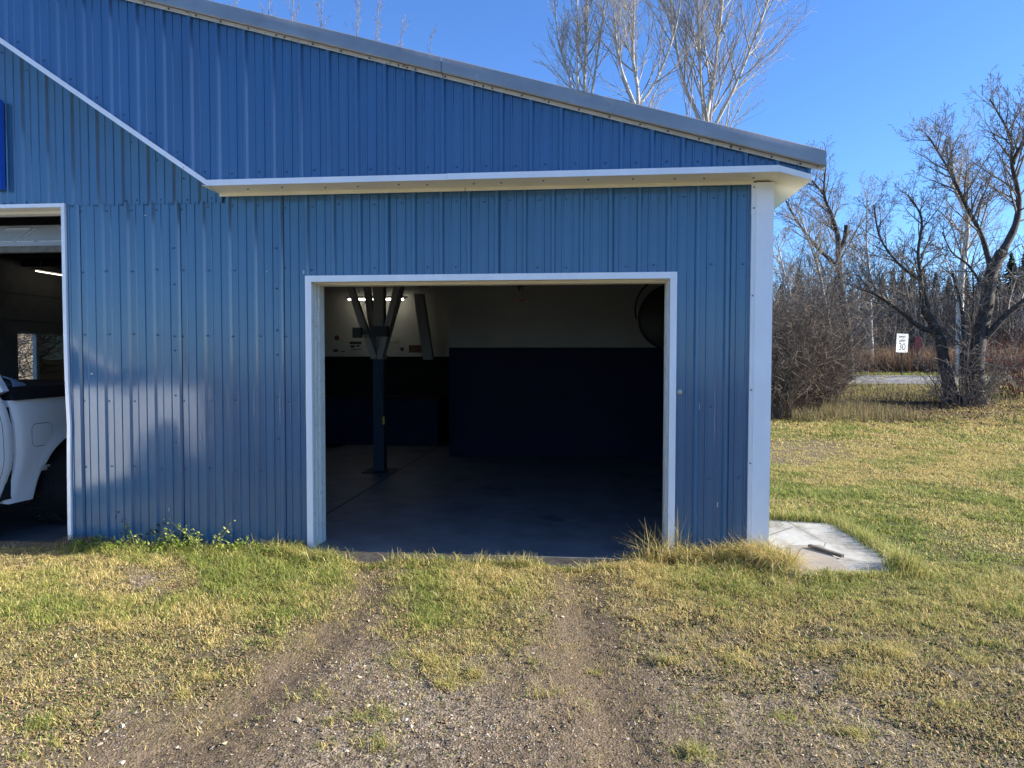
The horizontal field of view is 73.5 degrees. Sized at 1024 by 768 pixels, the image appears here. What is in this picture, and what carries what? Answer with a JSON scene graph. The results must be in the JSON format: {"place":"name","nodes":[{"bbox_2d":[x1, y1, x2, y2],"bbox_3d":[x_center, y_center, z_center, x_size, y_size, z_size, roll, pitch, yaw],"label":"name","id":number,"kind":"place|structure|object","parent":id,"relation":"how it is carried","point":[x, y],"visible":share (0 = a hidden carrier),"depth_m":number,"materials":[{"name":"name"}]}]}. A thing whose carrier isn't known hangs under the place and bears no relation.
{"place":"outdoors","nodes":[
{"label":"outdoors","id":0,"kind":"place"},
{"bbox_2d":[2,376,25,386],"bbox_3d":[-4.746,-0.029,6.543,0.228,0.102,0.307,1,2,27],"label":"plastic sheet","id":1,"kind":"object","parent":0,"point":[12,382],"visible":0.91,"depth_m":6.54,"materials":[{"name":"plastic"}]},
{"bbox_2d":[0,362,1023,767],"bbox_3d":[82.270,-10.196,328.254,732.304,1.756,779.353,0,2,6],"label":"ground","id":2,"kind":"structure","parent":0,"point":[608,710],"depth_m":3.29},
{"bbox_2d":[18,334,32,378],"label":"bare shrub","id":3,"kind":"object","parent":2,"relation":"on","point":[24,341],"visible":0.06,"depth_m":22.05,"materials":[{"name":"brown plant"}]},
{"bbox_2d":[18,334,32,378],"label":"bare shrub","id":4,"kind":"object","parent":2,"relation":"on","point":[26,350],"visible":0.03,"depth_m":24.41,"materials":[{"name":"brown plant"}]},
{"bbox_2d":[19,336,32,376],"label":"bare shrub","id":5,"kind":"object","parent":2,"relation":"on","point":[28,359],"depth_m":29.13,"materials":[{"name":"brown plant"}]},
{"bbox_2d":[56,534,116,547],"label":"dry weed","id":6,"kind":"object","parent":2,"relation":"on","point":[65,539],"visible":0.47,"depth_m":5.92,"materials":[{"name":"plant"}]},
{"bbox_2d":[70,535,103,551],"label":"weed","id":7,"kind":"object","parent":2,"relation":"on","point":[77,542],"visible":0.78,"depth_m":5.81,"materials":[{"name":"green plant"}]},
{"bbox_2d":[95,534,129,553],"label":"weed","id":8,"kind":"object","parent":2,"relation":"on","point":[108,546],"visible":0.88,"depth_m":5.73,"materials":[{"name":"green plant"}]},
{"bbox_2d":[105,524,138,547],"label":"weed","id":9,"kind":"object","parent":2,"relation":"on","point":[125,526],"visible":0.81,"depth_m":5.78,"materials":[{"name":"green plant"}]},
{"bbox_2d":[114,511,164,543],"bbox_3d":[-3.186,1.255,5.923,0.402,0.350,0.137,0,2,-9],"label":"weed","id":10,"kind":"object","parent":2,"relation":"on","point":[128,534],"visible":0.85,"depth_m":5.90,"materials":[{"name":"green plant"}]},
{"bbox_2d":[129,531,175,554],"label":"weed","id":11,"kind":"object","parent":2,"relation":"on","point":[156,545],"visible":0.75,"depth_m":5.74,"materials":[{"name":"green plant"}]},
{"bbox_2d":[153,529,194,544],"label":"weed","id":12,"kind":"object","parent":2,"relation":"on","point":[174,537],"visible":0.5,"depth_m":5.86,"materials":[{"name":"green plant"}]},
{"bbox_2d":[161,527,202,551],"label":"weed","id":13,"kind":"object","parent":2,"relation":"on","point":[177,544],"visible":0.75,"depth_m":5.75,"materials":[{"name":"green plant"}]},
{"bbox_2d":[164,518,234,550],"bbox_3d":[-2.575,1.269,5.704,0.645,0.318,0.136,0,2,10],"label":"weed","id":14,"kind":"object","parent":2,"relation":"on","point":[192,538],"visible":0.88,"depth_m":5.69,"materials":[{"name":"green plant"}]},
{"bbox_2d":[212,535,252,552],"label":"weed","id":15,"kind":"object","parent":2,"relation":"on","point":[231,545],"visible":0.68,"depth_m":5.68,"materials":[{"name":"green plant"}]},
{"bbox_2d":[249,540,280,555],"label":"weed","id":16,"kind":"object","parent":2,"relation":"on","point":[259,545],"visible":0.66,"depth_m":5.64,"materials":[{"name":"green plant"}]},
{"bbox_2d":[258,0,278,15],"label":"aspen tree","id":17,"kind":"object","parent":2,"relation":"on","point":[262,10],"visible":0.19,"depth_m":21.00,"materials":[{"name":"grey plant"}]},
{"bbox_2d":[283,0,299,20],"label":"aspen tree","id":18,"kind":"object","parent":2,"relation":"on","point":[292,16],"visible":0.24,"depth_m":20.99,"materials":[{"name":"grey plant"}]},
{"bbox_2d":[313,0,331,27],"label":"aspen tree","id":19,"kind":"object","parent":2,"relation":"on","point":[321,25],"visible":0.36,"depth_m":20.98,"materials":[{"name":"grey plant"}]},
{"bbox_2d":[345,0,362,34],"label":"aspen tree","id":20,"kind":"object","parent":2,"relation":"on","point":[358,9],"visible":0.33,"depth_m":21.00,"materials":[{"name":"grey plant"}]},
{"bbox_2d":[372,0,384,40],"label":"aspen tree","id":21,"kind":"object","parent":2,"relation":"on","point":[377,20],"visible":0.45,"depth_m":21.00,"materials":[{"name":"grey plant"}]},
{"bbox_2d":[396,16,410,46],"bbox_3d":[-3.393,-5.283,21.108,0.505,12.207,0.611,1,2,21],"label":"aspen tree","id":22,"kind":"object","parent":2,"relation":"on","point":[400,43],"visible":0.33,"depth_m":21.00,"materials":[{"name":"grey plant"}]},
{"bbox_2d":[0,0,825,569],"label":"metal garage","id":23,"kind":"structure","parent":2,"relation":"on","point":[216,214],"depth_m":5.80,"materials":[{"name":"blue paint"}]},
{"bbox_2d":[0,100,5,189],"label":"wall sign","id":24,"kind":"object","parent":23,"relation":"attached to","point":[2,166],"visible":1,"depth_m":5.92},
{"bbox_2d":[0,225,61,253],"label":"overhead door","id":25,"kind":"structure","parent":23,"relation":"in","point":[29,238],"depth_m":6.47,"materials":[{"name":"white metal"}]},
{"bbox_2d":[0,376,66,522],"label":"pickup truck","id":26,"kind":"object","parent":23,"relation":"on","point":[33,445],"visible":0.42,"depth_m":6.62,"materials":[{"name":"white paint"}]},
{"bbox_2d":[17,331,64,379],"bbox_3d":[-8.314,-0.445,12.314,0.070,0.950,1.520,0,2,6],"label":"window","id":27,"kind":"structure","parent":23,"relation":"in","point":[48,348],"depth_m":12.29,"materials":[{"name":"clear glass"}]},
{"bbox_2d":[31,260,61,275],"bbox_3d":[-7.787,-1.981,11.924,0.100,0.209,1.342,0,2,6],"label":"tube light","id":28,"kind":"object","parent":23,"relation":"attached to","point":[40,269],"visible":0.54,"depth_m":11.50,"materials":[{"name":"white plastic"}]},
{"bbox_2d":[349,341,361,351],"bbox_3d":[-3.074,-0.738,13.482,0.250,0.200,0.008,0,2,6],"label":"poster","id":29,"kind":"object","parent":23,"relation":"attached to","point":[355,346],"visible":1,"depth_m":13.48,"materials":[{"name":"grey paper"}]},
{"bbox_2d":[352,326,388,337],"bbox_3d":[-1.969,-0.724,9.561,0.500,0.160,0.120,0,2,6],"label":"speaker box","id":30,"kind":"object","parent":23,"relation":"attached to","point":[378,331],"visible":1,"depth_m":9.50,"materials":[{"name":"black plastic"}]},
{"bbox_2d":[346,296,407,299],"bbox_3d":[-2.580,-1.856,13.062,1.180,0.520,0.100,0,2,6],"label":"tube light","id":31,"kind":"object","parent":23,"relation":"attached to","point":[348,297],"visible":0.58,"depth_m":13.04,"materials":[{"name":"white"}]},
{"bbox_2d":[375,337,384,423],"bbox_3d":[-1.869,-0.063,9.697,0.138,1.270,0.033,0,2,-7],"label":"hanging cord","id":32,"kind":"object","parent":23,"relation":"hanging from","point":[383,419],"visible":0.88,"depth_m":9.71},
{"bbox_2d":[409,345,421,352],"bbox_3d":[-1.876,-0.685,13.363,0.270,0.145,0.012,0,2,6],"label":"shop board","id":33,"kind":"object","parent":23,"relation":"attached to","point":[415,349],"visible":0.99,"depth_m":13.36,"materials":[{"name":"red"}]},
{"bbox_2d":[510,285,524,301],"bbox_3d":[0.066,-1.199,7.095,0.220,0.694,0.250,0,2,6],"label":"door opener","id":34,"kind":"object","parent":23,"relation":"hanging from","point":[519,288],"depth_m":7.08,"materials":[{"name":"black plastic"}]},
{"bbox_2d":[634,284,664,378],"bbox_3d":[2.190,-0.852,9.544,0.992,1.548,0.343,0,2,6],"label":"hose reel","id":35,"kind":"object","parent":23,"relation":"attached to","point":[651,317],"visible":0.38,"depth_m":9.48,"materials":[{"name":"black plastic"}]},
{"bbox_2d":[427,26,435,53],"bbox_3d":[-2.532,-5.080,21.049,0.441,11.818,0.423,1,2,15],"label":"aspen tree","id":36,"kind":"object","parent":2,"relation":"on","point":[431,39],"visible":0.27,"depth_m":20.99,"materials":[{"name":"grey plant"}]},
{"bbox_2d":[0,550,1023,767],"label":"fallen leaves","id":37,"kind":"object","parent":2,"relation":"on","point":[794,664],"visible":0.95,"depth_m":3.56,"materials":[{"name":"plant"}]},
{"bbox_2d":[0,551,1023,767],"bbox_3d":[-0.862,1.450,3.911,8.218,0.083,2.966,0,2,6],"label":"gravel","id":38,"kind":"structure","parent":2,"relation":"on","point":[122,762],"depth_m":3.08,"materials":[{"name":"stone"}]},
{"bbox_2d":[531,0,620,92],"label":"aspen tree","id":39,"kind":"object","parent":2,"relation":"on","point":[577,42],"visible":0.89,"depth_m":18.43,"materials":[{"name":"grey plant"}]},
{"bbox_2d":[582,0,703,109],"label":"aspen tree","id":40,"kind":"object","parent":2,"relation":"on","point":[632,35],"visible":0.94,"depth_m":17.99,"materials":[{"name":"grey plant"}]},
{"bbox_2d":[638,0,816,127],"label":"aspen tree","id":41,"kind":"object","parent":2,"relation":"on","point":[718,27],"visible":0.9,"depth_m":18.86,"materials":[{"name":"grey plant"}]},
{"bbox_2d":[773,222,811,317],"bbox_3d":[9.398,-2.621,24.066,2.108,5.935,1.821,0,2,6],"label":"bare tree","id":42,"kind":"object","parent":2,"relation":"on","point":[777,258],"visible":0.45,"depth_m":23.98,"materials":[{"name":"brown plant"}]},
{"bbox_2d":[776,185,846,379],"bbox_3d":[12.003,-3.803,27.090,3.007,7.790,2.348,-1,2,-18],"label":"bare tree","id":43,"kind":"object","parent":2,"relation":"on","point":[820,233],"visible":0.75,"depth_m":26.75,"materials":[{"name":"brown twig"},{"name":"dark bark"}]},
{"bbox_2d":[772,218,878,386],"bbox_3d":[8.912,-2.421,23.257,6.323,5.753,6.865,1,2,31],"label":"bare shrub","id":44,"kind":"object","parent":2,"relation":"on","point":[821,285],"visible":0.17,"depth_m":22.66,"materials":[{"name":"brown plant"}]},
{"bbox_2d":[769,519,889,576],"bbox_3d":[2.568,1.413,5.880,0.960,0.118,1.950,0,2,6],"label":"concrete pad","id":45,"kind":"object","parent":2,"relation":"on","point":[835,540],"visible":0.42,"depth_m":5.93,"materials":[{"name":"grey concrete"}]},
{"bbox_2d":[785,545,848,576],"bbox_3d":[2.370,1.365,5.330,0.431,0.012,0.935,1,2,24],"label":"plywood sheet","id":46,"kind":"object","parent":45,"relation":"on","point":[831,560],"visible":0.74,"depth_m":5.29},
{"bbox_2d":[808,544,843,557],"bbox_3d":[2.518,1.338,5.509,0.035,0.032,0.308,-1,2,-28],"label":"timber offcut","id":47,"kind":"object","parent":46,"relation":"on","point":[831,552],"visible":1,"depth_m":5.49,"materials":[{"name":"wood"}]},
{"bbox_2d":[775,135,890,379],"bbox_3d":[13.422,-5.341,30.137,5.984,10.570,3.996,0,2,6],"label":"bare tree","id":48,"kind":"object","parent":2,"relation":"on","point":[829,211],"visible":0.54,"depth_m":29.94,"materials":[{"name":"brown plant"}]},
{"bbox_2d":[772,281,896,406],"bbox_3d":[8.919,-1.227,20.231,4.010,3.950,3.553,0,2,6],"label":"bare shrub","id":49,"kind":"object","parent":2,"relation":"on","point":[841,382],"visible":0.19,"depth_m":19.70,"materials":[{"name":"brown plant"}]},
{"bbox_2d":[771,259,914,419],"bbox_3d":[6.683,-1.336,17.017,4.502,4.597,4.553,0,2,6],"label":"bare shrub","id":50,"kind":"object","parent":2,"relation":"on","point":[780,399],"visible":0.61,"depth_m":17.17,"materials":[{"name":"brown plant"}]},
{"bbox_2d":[772,249,923,413],"bbox_3d":[7.774,-1.392,18.393,4.449,4.534,4.912,0,2,-15],"label":"bare shrub","id":51,"kind":"object","parent":2,"relation":"on","point":[824,371],"visible":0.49,"depth_m":17.95,"materials":[{"name":"brown plant"}]},
{"bbox_2d":[829,348,881,394],"bbox_3d":[10.757,-0.427,23.019,2.758,1.860,2.608,2,2,36],"label":"bare shrub","id":52,"kind":"object","parent":2,"relation":"on","point":[849,367],"visible":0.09,"depth_m":22.71,"materials":[{"name":"brown plant"}]},
{"bbox_2d":[772,224,954,381],"bbox_3d":[12.622,-3.126,27.024,8.228,6.484,5.737,1,2,17],"label":"bare shrub","id":53,"kind":"object","parent":2,"relation":"on","point":[868,335],"visible":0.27,"depth_m":26.49,"materials":[{"name":"brown plant"}]},
{"bbox_2d":[826,171,914,357],"bbox_3d":[19.512,-6.140,38.483,4.553,11.177,4.227,0,2,6],"label":"bare tree","id":54,"kind":"object","parent":2,"relation":"on","point":[866,193],"visible":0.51,"depth_m":37.95,"materials":[{"name":"brown plant"}]},
{"bbox_2d":[874,276,890,334],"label":"spruce tree","id":55,"kind":"object","parent":2,"relation":"on","point":[883,311],"visible":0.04,"depth_m":59.52,"materials":[{"name":"green plant"}]},
{"bbox_2d":[771,386,1023,442],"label":"brown leaves","id":56,"kind":"object","parent":2,"relation":"on","point":[941,406],"visible":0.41,"depth_m":18.98,"materials":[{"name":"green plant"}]},
{"bbox_2d":[772,225,1023,355],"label":"woods","id":57,"kind":"object","parent":2,"relation":"on","point":[999,330],"visible":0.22,"depth_m":40.37,"materials":[{"name":"brown plant"}]},
{"bbox_2d":[773,225,1023,353],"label":"pale saplings","id":58,"kind":"object","parent":2,"relation":"on","point":[926,338],"visible":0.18,"depth_m":39.59,"materials":[{"name":"plant"}]},
{"bbox_2d":[775,380,1023,421],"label":"tall dry grass","id":59,"kind":"structure","parent":2,"relation":"on","point":[861,409],"depth_m":19.04,"materials":[{"name":"brown plant"}]},
{"bbox_2d":[896,333,907,374],"bbox_3d":[19.895,-1.338,35.048,0.765,2.474,0.069,0,2,-16],"label":"speed limit sign","id":60,"kind":"object","parent":2,"relation":"on","point":[902,344],"visible":0.92,"depth_m":35.01,"materials":[{"name":"white metal"}]},
{"bbox_2d":[891,277,914,354],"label":"spruce tree","id":61,"kind":"object","parent":2,"relation":"on","point":[902,308],"visible":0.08,"depth_m":57.69,"materials":[{"name":"green plant"}]},
{"bbox_2d":[908,266,917,307],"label":"spruce tree","id":62,"kind":"object","parent":2,"relation":"on","point":[912,287],"visible":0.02,"depth_m":63.67,"materials":[{"name":"green plant"}]},
{"bbox_2d":[914,336,921,371],"bbox_3d":[21.610,-1.390,36.549,0.370,2.320,0.045,0,2,6],"label":"red road sign","id":63,"kind":"object","parent":2,"relation":"on","point":[918,343],"visible":0.68,"depth_m":36.50,"materials":[{"name":"red metal"}]},
{"bbox_2d":[814,65,1023,404],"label":"bare tree","id":64,"kind":"object","parent":2,"relation":"on","point":[983,328],"visible":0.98,"depth_m":20.87,"materials":[{"name":"brown plant"}]},
{"bbox_2d":[826,342,1023,372],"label":"undergrowth","id":65,"kind":"object","parent":2,"relation":"on","point":[894,363],"visible":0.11,"depth_m":36.64,"materials":[{"name":"brown plant"}]},
{"bbox_2d":[930,275,939,314],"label":"spruce tree","id":66,"kind":"object","parent":2,"relation":"on","point":[935,288],"visible":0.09,"depth_m":61.60,"materials":[{"name":"green plant"}]},
{"bbox_2d":[856,371,1023,375],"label":"verge grass","id":67,"kind":"structure","parent":2,"relation":"on","point":[897,373],"depth_m":35.48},
{"bbox_2d":[934,276,955,344],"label":"spruce tree","id":68,"kind":"object","parent":2,"relation":"on","point":[949,297],"visible":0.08,"depth_m":57.61,"materials":[{"name":"green plant"}]},
{"bbox_2d":[894,319,1023,408],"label":"bare shrub","id":69,"kind":"object","parent":2,"relation":"on","point":[986,390],"visible":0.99,"depth_m":19.71,"materials":[{"name":"brown plant"}]},
{"bbox_2d":[907,100,1016,375],"bbox_3d":[21.433,-6.866,32.937,4.812,13.283,5.366,2,3,38],"label":"birch tree","id":70,"kind":"object","parent":2,"relation":"on","point":[968,244],"visible":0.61,"depth_m":32.88,"materials":[{"name":"white plant"}]},
{"bbox_2d":[955,326,1023,398],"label":"bare shrub","id":71,"kind":"object","parent":2,"relation":"on","point":[1011,389],"visible":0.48,"depth_m":22.22,"materials":[{"name":"brown plant"}]},
{"bbox_2d":[995,274,1000,315],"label":"spruce tree","id":72,"kind":"object","parent":2,"relation":"on","point":[998,289],"visible":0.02,"depth_m":61.50,"materials":[{"name":"green plant"}]},
{"bbox_2d":[990,252,1017,345],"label":"spruce tree","id":73,"kind":"object","parent":2,"relation":"on","point":[1010,265],"visible":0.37,"depth_m":56.58,"materials":[{"name":"green plant"}]},
{"bbox_2d":[1003,251,1023,346],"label":"spruce tree","id":74,"kind":"object","parent":2,"relation":"on","point":[1018,287],"visible":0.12,"depth_m":54.81,"materials":[{"name":"green plant"}]},
{"bbox_2d":[0,372,1023,767],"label":"grass","id":75,"kind":"structure","parent":0,"point":[742,562],"depth_m":4.80,"materials":[{"name":"green plant"}]},
{"bbox_2d":[21,0,1023,356],"label":"sky","id":76,"kind":"structure","parent":0,"point":[859,68],"materials":[{"name":"blue"}]},
{"bbox_2d":[773,274,1021,288],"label":"utility wire","id":77,"kind":"object","parent":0,"point":[917,281],"visible":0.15,"depth_m":40.99,"materials":[{"name":"black plastic"}]},
{"bbox_2d":[778,259,1022,282],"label":"utility wire","id":78,"kind":"object","parent":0,"point":[946,267],"visible":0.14,"depth_m":41.99,"materials":[{"name":"black plastic"}]},
{"bbox_2d":[791,278,1013,289],"bbox_3d":[22.886,-5.994,39.996,29.850,1.600,0.037,0,2,0],"label":"utility wire","id":79,"kind":"object","parent":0,"point":[928,283],"visible":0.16,"depth_m":39.99,"materials":[{"name":"black plastic"}]},
{"bbox_2d":[849,375,1021,385],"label":"road","id":80,"kind":"structure","parent":0,"point":[899,377],"depth_m":30.43,"materials":[{"name":"grey asphalt"}]}
]}

